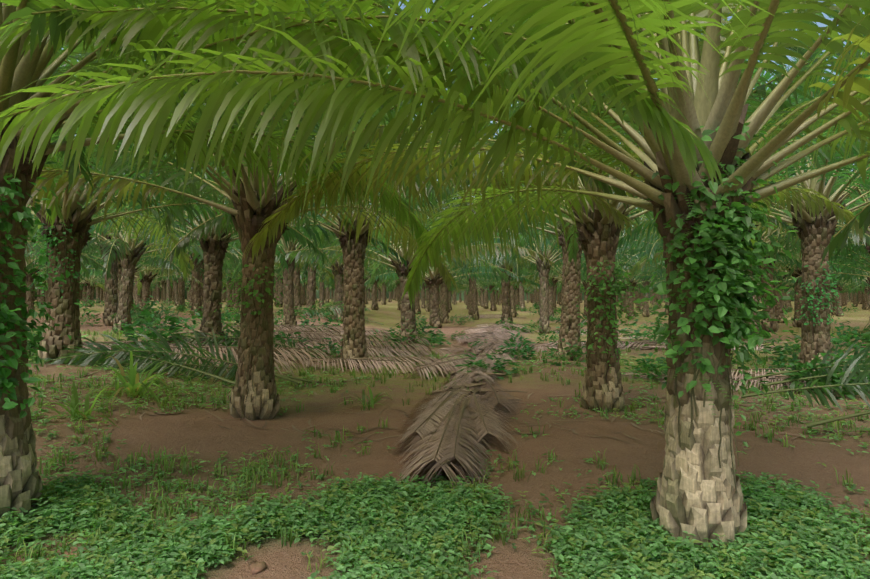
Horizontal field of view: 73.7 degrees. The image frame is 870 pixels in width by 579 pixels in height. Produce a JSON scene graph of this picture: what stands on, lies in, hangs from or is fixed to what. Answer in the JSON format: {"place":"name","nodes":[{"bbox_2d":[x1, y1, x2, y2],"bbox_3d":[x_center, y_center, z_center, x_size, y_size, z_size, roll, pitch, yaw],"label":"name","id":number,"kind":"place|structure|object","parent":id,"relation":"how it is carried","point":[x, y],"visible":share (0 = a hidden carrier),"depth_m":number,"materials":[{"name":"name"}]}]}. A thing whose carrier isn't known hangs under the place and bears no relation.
{"place":"outdoors","nodes":[
{"label":"outdoors","id":0,"kind":"place"},
{"bbox_2d":[0,299,869,578],"bbox_3d":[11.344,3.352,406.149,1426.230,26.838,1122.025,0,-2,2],"label":"ground","id":1,"kind":"structure","parent":0,"point":[192,428],"depth_m":8.32,"materials":[{"name":"soil"}]},
{"bbox_2d":[25,238,98,313],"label":"palm","id":2,"kind":"object","parent":1,"relation":"on","point":[29,293],"visible":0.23,"depth_m":40.38,"materials":[{"name":"plant"}]},
{"bbox_2d":[25,201,113,278],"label":"palm","id":3,"kind":"object","parent":1,"relation":"on","point":[86,258],"visible":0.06,"depth_m":24.24,"materials":[{"name":"green plant"}]},
{"bbox_2d":[38,274,103,303],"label":"palm","id":4,"kind":"object","parent":1,"relation":"on","point":[85,290],"visible":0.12,"depth_m":78.87,"materials":[{"name":"brown plant"}]},
{"bbox_2d":[79,304,100,325],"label":"undergrowth bush","id":5,"kind":"object","parent":1,"relation":"on","point":[88,315],"visible":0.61,"depth_m":27.22,"materials":[{"name":"green plant"}]},
{"bbox_2d":[80,271,134,306],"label":"palm","id":6,"kind":"object","parent":1,"relation":"on","point":[91,282],"visible":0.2,"depth_m":69.22,"materials":[{"name":"plant"}]},
{"bbox_2d":[24,228,203,312],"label":"palm","id":7,"kind":"object","parent":1,"relation":"on","point":[139,270],"visible":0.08,"depth_m":39.08,"materials":[{"name":"green plant"}]},
{"bbox_2d":[26,171,202,325],"bbox_3d":[-15.521,-2.968,27.514,11.730,9.858,11.936,0,1,-2],"label":"palm","id":8,"kind":"object","parent":1,"relation":"on","point":[111,297],"visible":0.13,"depth_m":27.36,"materials":[{"name":"brown plant"}]},
{"bbox_2d":[26,208,203,295],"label":"palm","id":9,"kind":"object","parent":1,"relation":"on","point":[173,265],"visible":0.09,"depth_m":33.38,"materials":[{"name":"green plant"}]},
{"bbox_2d":[88,241,145,309],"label":"palm","id":10,"kind":"object","parent":1,"relation":"on","point":[138,298],"visible":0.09,"depth_m":51.63,"materials":[{"name":"brown plant"}]},
{"bbox_2d":[109,329,155,357],"bbox_3d":[-7.293,1.351,14.045,1.194,0.763,1.139,-1,-2,25],"label":"undergrowth bush","id":11,"kind":"object","parent":1,"relation":"on","point":[128,339],"visible":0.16,"depth_m":13.95,"materials":[{"name":"green plant"}]},
{"bbox_2d":[27,153,241,334],"bbox_3d":[-11.518,-2.151,22.398,9.419,8.141,9.692,1,-2,-14],"label":"palm","id":12,"kind":"object","parent":1,"relation":"on","point":[129,255],"visible":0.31,"depth_m":22.18,"materials":[{"name":"green plant"}]},
{"bbox_2d":[130,294,161,327],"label":"undergrowth bush","id":13,"kind":"object","parent":1,"relation":"on","point":[132,311],"visible":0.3,"depth_m":25.39,"materials":[{"name":"green plant"}]},
{"bbox_2d":[80,252,223,312],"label":"palm","id":14,"kind":"object","parent":1,"relation":"on","point":[144,286],"visible":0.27,"depth_m":46.24,"materials":[{"name":"green plant"}]},
{"bbox_2d":[123,318,182,342],"bbox_3d":[-8.590,1.282,17.644,1.626,0.824,1.790,-1,-2,18],"label":"undergrowth bush","id":15,"kind":"object","parent":1,"relation":"on","point":[141,330],"visible":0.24,"depth_m":17.82,"materials":[{"name":"green plant"}]},
{"bbox_2d":[123,296,183,342],"bbox_3d":[-7.917,0.952,16.358,1.596,1.571,1.523,1,-2,-20],"label":"undergrowth bush","id":16,"kind":"object","parent":1,"relation":"on","point":[146,312],"visible":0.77,"depth_m":16.28,"materials":[{"name":"green plant"}]},
{"bbox_2d":[131,301,177,329],"bbox_3d":[-11.639,1.124,23.965,1.722,1.327,1.895,-1,-2,19],"label":"undergrowth bush","id":17,"kind":"object","parent":1,"relation":"on","point":[155,316],"visible":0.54,"depth_m":24.17,"materials":[{"name":"green plant"}]},
{"bbox_2d":[133,275,187,303],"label":"palm","id":18,"kind":"object","parent":1,"relation":"on","point":[163,282],"visible":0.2,"depth_m":90.95,"materials":[{"name":"brown plant"}]},
{"bbox_2d":[93,198,239,316],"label":"palm","id":19,"kind":"object","parent":1,"relation":"on","point":[196,299],"visible":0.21,"depth_m":38.50,"materials":[{"name":"brown plant"}]},
{"bbox_2d":[26,45,340,363],"bbox_3d":[-8.166,-2.626,12.599,12.039,8.761,12.543,2,-1,2],"label":"palm","id":20,"kind":"object","parent":1,"relation":"on","point":[66,247],"visible":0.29,"depth_m":12.38,"materials":[{"name":"green plant"}]},
{"bbox_2d":[135,223,242,309],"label":"palm","id":21,"kind":"object","parent":1,"relation":"on","point":[181,293],"visible":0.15,"depth_m":56.60,"materials":[{"name":"brown plant"}]},
{"bbox_2d":[176,309,202,334],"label":"undergrowth bush","id":22,"kind":"object","parent":1,"relation":"on","point":[193,321],"visible":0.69,"depth_m":21.06,"materials":[{"name":"green plant"}]},
{"bbox_2d":[154,275,230,305],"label":"palm","id":23,"kind":"object","parent":1,"relation":"on","point":[190,284],"visible":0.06,"depth_m":63.09,"materials":[{"name":"brown plant"}]},
{"bbox_2d":[151,250,240,278],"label":"palm","id":24,"kind":"object","parent":1,"relation":"on","point":[228,270],"visible":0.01,"depth_m":49.72,"materials":[{"name":"green plant"}]},
{"bbox_2d":[168,274,232,306],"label":"palm","id":25,"kind":"object","parent":1,"relation":"on","point":[229,292],"visible":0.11,"depth_m":68.43,"materials":[{"name":"brown plant"}]},
{"bbox_2d":[144,230,281,306],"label":"palm","id":26,"kind":"object","parent":1,"relation":"on","point":[201,279],"visible":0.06,"depth_m":44.58,"materials":[{"name":"brown plant"}]},
{"bbox_2d":[175,269,274,307],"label":"palm","id":27,"kind":"object","parent":1,"relation":"on","point":[227,278],"visible":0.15,"depth_m":62.38,"materials":[{"name":"brown plant"}]},
{"bbox_2d":[44,120,406,344],"bbox_3d":[-6.493,-2.332,17.793,10.455,8.626,10.720,2,-3,-44],"label":"palm","id":28,"kind":"object","parent":1,"relation":"on","point":[214,248],"visible":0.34,"depth_m":17.38,"materials":[{"name":"green plant"}]},
{"bbox_2d":[137,199,369,278],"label":"palm","id":29,"kind":"object","parent":1,"relation":"on","point":[230,264],"visible":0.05,"depth_m":34.51,"materials":[{"name":"green plant"}]},
{"bbox_2d":[188,251,320,288],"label":"palm","id":30,"kind":"object","parent":1,"relation":"on","point":[235,280],"visible":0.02,"depth_m":50.06,"materials":[{"name":"green plant"}]},
{"bbox_2d":[168,173,395,327],"bbox_3d":[-6.484,-2.083,25.541,9.864,8.173,9.293,0,-2,-43],"label":"palm","id":31,"kind":"object","parent":1,"relation":"on","point":[289,317],"visible":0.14,"depth_m":25.32,"materials":[{"name":"plant"}]},
{"bbox_2d":[274,332,310,347],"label":"undergrowth bush","id":32,"kind":"object","parent":1,"relation":"on","point":[289,335],"visible":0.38,"depth_m":18.80,"materials":[{"name":"green plant"}]},
{"bbox_2d":[275,265,334,307],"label":"palm","id":33,"kind":"object","parent":1,"relation":"on","point":[279,295],"visible":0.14,"depth_m":67.69,"materials":[{"name":"brown plant"}]},
{"bbox_2d":[240,203,370,312],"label":"palm","id":34,"kind":"object","parent":1,"relation":"on","point":[297,293],"visible":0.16,"depth_m":44.17,"materials":[{"name":"brown plant"}]},
{"bbox_2d":[229,184,384,315],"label":"palm","id":35,"kind":"object","parent":1,"relation":"on","point":[311,289],"visible":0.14,"depth_m":39.56,"materials":[{"name":"brown plant"}]},
{"bbox_2d":[300,272,328,306],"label":"palm","id":36,"kind":"object","parent":1,"relation":"on","point":[321,292],"visible":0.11,"depth_m":73.11,"materials":[{"name":"brown plant"}]},
{"bbox_2d":[297,301,336,336],"bbox_3d":[-4.956,1.274,24.200,1.676,1.584,1.757,-2,-3,43],"label":"undergrowth bush","id":37,"kind":"object","parent":1,"relation":"on","point":[306,322],"visible":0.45,"depth_m":24.08,"materials":[{"name":"green plant"}]},
{"bbox_2d":[0,0,637,419],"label":"palm","id":38,"kind":"object","parent":1,"relation":"on","point":[254,394],"visible":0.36,"depth_m":9.83,"materials":[{"name":"green plant"}]},
{"bbox_2d":[308,338,342,357],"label":"undergrowth bush","id":39,"kind":"object","parent":1,"relation":"on","point":[333,349],"visible":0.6,"depth_m":18.15,"materials":[{"name":"green plant"}]},
{"bbox_2d":[110,15,547,368],"bbox_3d":[-2.562,-2.456,17.016,11.591,9.856,11.989,-1,-2,2],"label":"palm","id":40,"kind":"object","parent":1,"relation":"on","point":[354,343],"visible":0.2,"depth_m":16.62,"materials":[{"name":"green plant"}]},
{"bbox_2d":[275,244,391,282],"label":"palm","id":41,"kind":"object","parent":1,"relation":"on","point":[321,273],"visible":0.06,"depth_m":50.34,"materials":[{"name":"green plant"}]},
{"bbox_2d":[274,203,398,321],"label":"palm","id":42,"kind":"object","parent":1,"relation":"on","point":[336,270],"visible":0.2,"depth_m":35.31,"materials":[{"name":"green plant"}]},
{"bbox_2d":[0,0,723,524],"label":"palm","id":43,"kind":"object","parent":1,"relation":"on","point":[20,482],"visible":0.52,"depth_m":5.12,"materials":[{"name":"green plant"}]},
{"bbox_2d":[317,243,422,309],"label":"palm","id":44,"kind":"object","parent":1,"relation":"on","point":[374,306],"visible":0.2,"depth_m":56.54,"materials":[{"name":"brown plant"}]},
{"bbox_2d":[35,532,744,574],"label":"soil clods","id":45,"kind":"object","parent":1,"relation":"on","point":[259,567],"visible":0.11,"depth_m":4.46,"materials":[{"name":"brown soil"}]},
{"bbox_2d":[384,319,424,354],"bbox_3d":[-1.147,1.728,20.989,1.602,1.321,1.679,0,-2,12],"label":"undergrowth bush","id":46,"kind":"object","parent":1,"relation":"on","point":[403,339],"visible":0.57,"depth_m":20.82,"materials":[{"name":"green plant"}]},
{"bbox_2d":[274,179,554,343],"bbox_3d":[-1.083,-1.802,25.942,13.036,8.845,12.697,-1,-2,17],"label":"palm","id":47,"kind":"object","parent":1,"relation":"on","point":[409,324],"visible":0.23,"depth_m":25.32,"materials":[{"name":"green plant"}]},
{"bbox_2d":[365,270,467,313],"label":"palm","id":48,"kind":"object","parent":1,"relation":"on","point":[417,305],"visible":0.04,"depth_m":61.16,"materials":[{"name":"brown plant"}]},
{"bbox_2d":[318,218,539,328],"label":"palm","id":49,"kind":"object","parent":1,"relation":"on","point":[433,279],"visible":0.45,"depth_m":37.19,"materials":[{"name":"green plant"}]},
{"bbox_2d":[0,329,869,578],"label":"ground cover plants","id":50,"kind":"object","parent":1,"relation":"on","point":[770,552],"visible":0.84,"depth_m":5.17,"materials":[{"name":"green plant"}]},
{"bbox_2d":[0,0,869,549],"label":"palm","id":51,"kind":"object","parent":1,"relation":"on","point":[714,244],"visible":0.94,"depth_m":4.71,"materials":[{"name":"green plant"}]},
{"bbox_2d":[420,333,450,347],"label":"undergrowth bush","id":52,"kind":"object","parent":1,"relation":"on","point":[440,340],"visible":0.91,"depth_m":24.34,"materials":[{"name":"green plant"}]},
{"bbox_2d":[377,212,516,323],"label":"palm","id":53,"kind":"object","parent":1,"relation":"on","point":[444,316],"visible":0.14,"depth_m":43.77,"materials":[{"name":"brown plant"}]},
{"bbox_2d":[397,272,496,312],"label":"palm","id":54,"kind":"object","parent":1,"relation":"on","point":[459,282],"visible":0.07,"depth_m":67.68,"materials":[{"name":"plant"}]},
{"bbox_2d":[28,317,866,445],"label":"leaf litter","id":55,"kind":"object","parent":1,"relation":"on","point":[309,423],"visible":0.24,"depth_m":9.65,"materials":[{"name":"brown plant"}]},
{"bbox_2d":[420,277,476,311],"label":"palm","id":56,"kind":"object","parent":1,"relation":"on","point":[427,309],"visible":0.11,"depth_m":72.95,"materials":[{"name":"brown plant"}]},
{"bbox_2d":[28,299,869,427],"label":"cut palm fronds","id":57,"kind":"object","parent":1,"relation":"on","point":[133,375],"visible":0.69,"depth_m":12.28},
{"bbox_2d":[422,239,497,319],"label":"palm","id":58,"kind":"object","parent":1,"relation":"on","point":[475,312],"visible":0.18,"depth_m":48.91,"materials":[{"name":"brown plant"}]},
{"bbox_2d":[424,276,522,294],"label":"palm","id":59,"kind":"object","parent":1,"relation":"on","point":[483,283],"visible":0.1,"depth_m":71.42,"materials":[{"name":"green plant"}]},
{"bbox_2d":[451,269,497,314],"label":"palm","id":60,"kind":"object","parent":1,"relation":"on","point":[470,306],"visible":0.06,"depth_m":60.90,"materials":[{"name":"brown plant"}]},
{"bbox_2d":[83,315,869,485],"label":"dead palm fronds","id":61,"kind":"object","parent":1,"relation":"on","point":[445,438],"visible":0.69,"depth_m":13.38,"materials":[{"name":"brown plant"}]},
{"bbox_2d":[452,280,518,310],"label":"palm","id":62,"kind":"object","parent":1,"relation":"on","point":[493,303],"visible":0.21,"depth_m":78.39,"materials":[{"name":"brown plant"}]},
{"bbox_2d":[454,352,519,379],"bbox_3d":[1.232,1.975,14.998,1.771,0.726,1.533,2,-3,-43],"label":"undergrowth bush","id":63,"kind":"object","parent":1,"relation":"on","point":[497,366],"visible":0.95,"depth_m":14.89,"materials":[{"name":"green plant"}]},
{"bbox_2d":[452,256,554,316],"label":"palm","id":64,"kind":"object","parent":1,"relation":"on","point":[513,305],"visible":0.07,"depth_m":54.61,"materials":[{"name":"brown plant"}]},
{"bbox_2d":[427,185,585,326],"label":"palm","id":65,"kind":"object","parent":1,"relation":"on","point":[506,300],"visible":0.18,"depth_m":38.51,"materials":[{"name":"plant"}]},
{"bbox_2d":[476,275,538,310],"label":"palm","id":66,"kind":"object","parent":1,"relation":"on","point":[521,296],"visible":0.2,"depth_m":73.30,"materials":[{"name":"brown plant"}]},
{"bbox_2d":[483,275,538,308],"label":"palm","id":67,"kind":"object","parent":1,"relation":"on","point":[516,297],"visible":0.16,"depth_m":83.70,"materials":[{"name":"brown plant"}]},
{"bbox_2d":[495,345,536,359],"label":"undergrowth bush","id":68,"kind":"object","parent":1,"relation":"on","point":[516,353],"visible":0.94,"depth_m":19.18,"materials":[{"name":"green plant"}]},
{"bbox_2d":[498,333,534,359],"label":"undergrowth bush","id":69,"kind":"object","parent":1,"relation":"on","point":[519,346],"visible":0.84,"depth_m":19.37,"materials":[{"name":"green plant"}]},
{"bbox_2d":[536,331,558,343],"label":"undergrowth bush","id":70,"kind":"object","parent":1,"relation":"on","point":[552,337],"visible":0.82,"depth_m":24.80,"materials":[{"name":"green plant"}]},
{"bbox_2d":[457,196,645,333],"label":"palm","id":71,"kind":"object","parent":1,"relation":"on","point":[543,270],"visible":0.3,"depth_m":32.13,"materials":[{"name":"green plant"}]},
{"bbox_2d":[483,233,627,320],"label":"palm","id":72,"kind":"object","parent":1,"relation":"on","point":[550,295],"visible":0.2,"depth_m":49.18,"materials":[{"name":"brown plant"}]},
{"bbox_2d":[541,338,584,365],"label":"undergrowth bush","id":73,"kind":"object","parent":1,"relation":"on","point":[573,352],"visible":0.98,"depth_m":17.52,"materials":[{"name":"green plant"}]},
{"bbox_2d":[495,220,642,298],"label":"palm","id":74,"kind":"object","parent":1,"relation":"on","point":[553,270],"visible":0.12,"depth_m":39.46,"materials":[{"name":"green plant"}]},
{"bbox_2d":[297,2,869,411],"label":"palm","id":75,"kind":"object","parent":1,"relation":"on","point":[598,237],"visible":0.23,"depth_m":10.84,"materials":[{"name":"green plant"}]},
{"bbox_2d":[383,110,795,360],"bbox_3d":[4.800,-2.546,19.529,12.063,10.191,11.824,1,-2,-31],"label":"palm","id":76,"kind":"object","parent":1,"relation":"on","point":[569,331],"visible":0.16,"depth_m":19.15,"materials":[{"name":"green plant"}]},
{"bbox_2d":[525,247,655,317],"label":"palm","id":77,"kind":"object","parent":1,"relation":"on","point":[585,298],"visible":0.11,"depth_m":54.57,"materials":[{"name":"brown plant"}]},
{"bbox_2d":[554,223,665,276],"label":"palm","id":78,"kind":"object","parent":1,"relation":"on","point":[636,261],"visible":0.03,"depth_m":42.50,"materials":[{"name":"green plant"}]},
{"bbox_2d":[583,238,664,318],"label":"palm","id":79,"kind":"object","parent":1,"relation":"on","point":[630,293],"visible":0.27,"depth_m":49.69,"materials":[{"name":"plant"}]},
{"bbox_2d":[620,319,658,339],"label":"undergrowth bush","id":80,"kind":"object","parent":1,"relation":"on","point":[647,334],"visible":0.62,"depth_m":26.51,"materials":[{"name":"green plant"}]},
{"bbox_2d":[616,247,663,316],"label":"palm","id":81,"kind":"object","parent":1,"relation":"on","point":[645,313],"visible":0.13,"depth_m":55.46,"materials":[{"name":"brown plant"}]},
{"bbox_2d":[620,352,667,372],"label":"undergrowth bush","id":82,"kind":"object","parent":1,"relation":"on","point":[643,359],"visible":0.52,"depth_m":16.36,"materials":[{"name":"green plant"}]},
{"bbox_2d":[631,320,665,341],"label":"undergrowth bush","id":83,"kind":"object","parent":1,"relation":"on","point":[643,333],"visible":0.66,"depth_m":25.58,"materials":[{"name":"green plant"}]},
{"bbox_2d":[632,357,667,381],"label":"undergrowth bush","id":84,"kind":"object","parent":1,"relation":"on","point":[652,370],"visible":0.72,"depth_m":14.44,"materials":[{"name":"green plant"}]},
{"bbox_2d":[581,174,801,284],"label":"palm","id":85,"kind":"object","parent":1,"relation":"on","point":[654,247],"visible":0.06,"depth_m":32.00,"materials":[{"name":"green plant"}]},
{"bbox_2d":[615,210,783,281],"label":"palm","id":86,"kind":"object","parent":1,"relation":"on","point":[645,252],"visible":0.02,"depth_m":38.16,"materials":[{"name":"green plant"}]},
{"bbox_2d":[615,234,792,296],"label":"palm","id":87,"kind":"object","parent":1,"relation":"on","point":[648,277],"visible":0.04,"depth_m":44.72,"materials":[{"name":"green plant"}]},
{"bbox_2d":[617,9,869,371],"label":"palm","id":88,"kind":"object","parent":1,"relation":"on","point":[817,234],"visible":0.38,"depth_m":14.68,"materials":[{"name":"green plant"}]},
{"bbox_2d":[619,141,869,340],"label":"palm","id":89,"kind":"object","parent":1,"relation":"on","point":[856,238],"visible":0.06,"depth_m":25.82,"materials":[{"name":"green plant"}]},
{"bbox_2d":[638,174,868,331],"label":"palm","id":90,"kind":"object","parent":1,"relation":"on","point":[773,326],"visible":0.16,"depth_m":32.87,"materials":[{"name":"brown plant"}]},
{"bbox_2d":[761,327,800,357],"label":"undergrowth bush","id":91,"kind":"object","parent":1,"relation":"on","point":[772,341],"visible":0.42,"depth_m":19.40,"materials":[{"name":"green plant"}]},
{"bbox_2d":[771,337,800,366],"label":"undergrowth bush","id":92,"kind":"object","parent":1,"relation":"on","point":[788,348],"visible":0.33,"depth_m":16.76,"materials":[{"name":"green plant"}]},
{"bbox_2d":[753,50,869,260],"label":"palm","id":93,"kind":"object","parent":1,"relation":"on","point":[769,231],"visible":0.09,"depth_m":22.84,"materials":[{"name":"green plant"}]},
{"bbox_2d":[754,234,869,322],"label":"palm","id":94,"kind":"object","parent":1,"relation":"on","point":[779,312],"visible":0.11,"depth_m":43.19,"materials":[{"name":"brown plant"}]},
{"bbox_2d":[764,169,869,280],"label":"palm","id":95,"kind":"object","parent":1,"relation":"on","point":[791,271],"visible":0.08,"depth_m":29.76,"materials":[{"name":"green plant"}]},
{"bbox_2d":[773,221,869,327],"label":"palm","id":96,"kind":"object","parent":1,"relation":"on","point":[797,272],"visible":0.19,"depth_m":36.93,"materials":[{"name":"plant"}]},
{"bbox_2d":[773,241,869,292],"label":"palm","id":97,"kind":"object","parent":1,"relation":"on","point":[845,275],"visible":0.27,"depth_m":32.65,"materials":[{"name":"green plant"}]},
{"bbox_2d":[782,353,866,399],"bbox_3d":[8.488,1.870,12.549,1.602,0.964,1.763,0,-2,5],"label":"undergrowth bush","id":98,"kind":"object","parent":1,"relation":"on","point":[847,394],"visible":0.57,"depth_m":12.58,"materials":[{"name":"green plant"}]},
{"bbox_2d":[786,252,866,316],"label":"palm","id":99,"kind":"object","parent":1,"relation":"on","point":[839,312],"visible":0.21,"depth_m":55.46,"materials":[{"name":"plant"}]},
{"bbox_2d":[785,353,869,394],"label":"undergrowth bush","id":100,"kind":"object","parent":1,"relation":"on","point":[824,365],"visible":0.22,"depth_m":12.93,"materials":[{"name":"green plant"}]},
{"bbox_2d":[820,118,869,266],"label":"palm","id":101,"kind":"object","parent":1,"relation":"on","point":[840,239],"visible":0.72,"depth_m":7.07,"materials":[{"name":"green plant"}]},
{"bbox_2d":[830,318,865,345],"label":"undergrowth bush","id":102,"kind":"object","parent":1,"relation":"on","point":[852,337],"visible":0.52,"depth_m":23.59,"materials":[{"name":"green plant"}]},
{"bbox_2d":[829,241,869,319],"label":"palm","id":103,"kind":"object","parent":1,"relation":"on","point":[866,279],"visible":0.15,"depth_m":44.48,"materials":[{"name":"green plant"}]},
{"bbox_2d":[830,326,869,352],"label":"undergrowth bush","id":104,"kind":"object","parent":1,"relation":"on","point":[847,337],"visible":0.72,"depth_m":21.78,"materials":[{"name":"green plant"}]},
{"bbox_2d":[850,285,868,309],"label":"palm","id":105,"kind":"object","parent":1,"relation":"on","point":[865,306],"visible":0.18,"depth_m":82.11,"materials":[{"name":"brown plant"}]},
{"bbox_2d":[35,289,857,300],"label":"tree line","id":106,"kind":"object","parent":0,"point":[457,296],"depth_m":209.67,"materials":[{"name":"green plant"}]},
{"bbox_2d":[62,0,864,225],"label":"sky","id":107,"kind":"structure","parent":0,"point":[402,7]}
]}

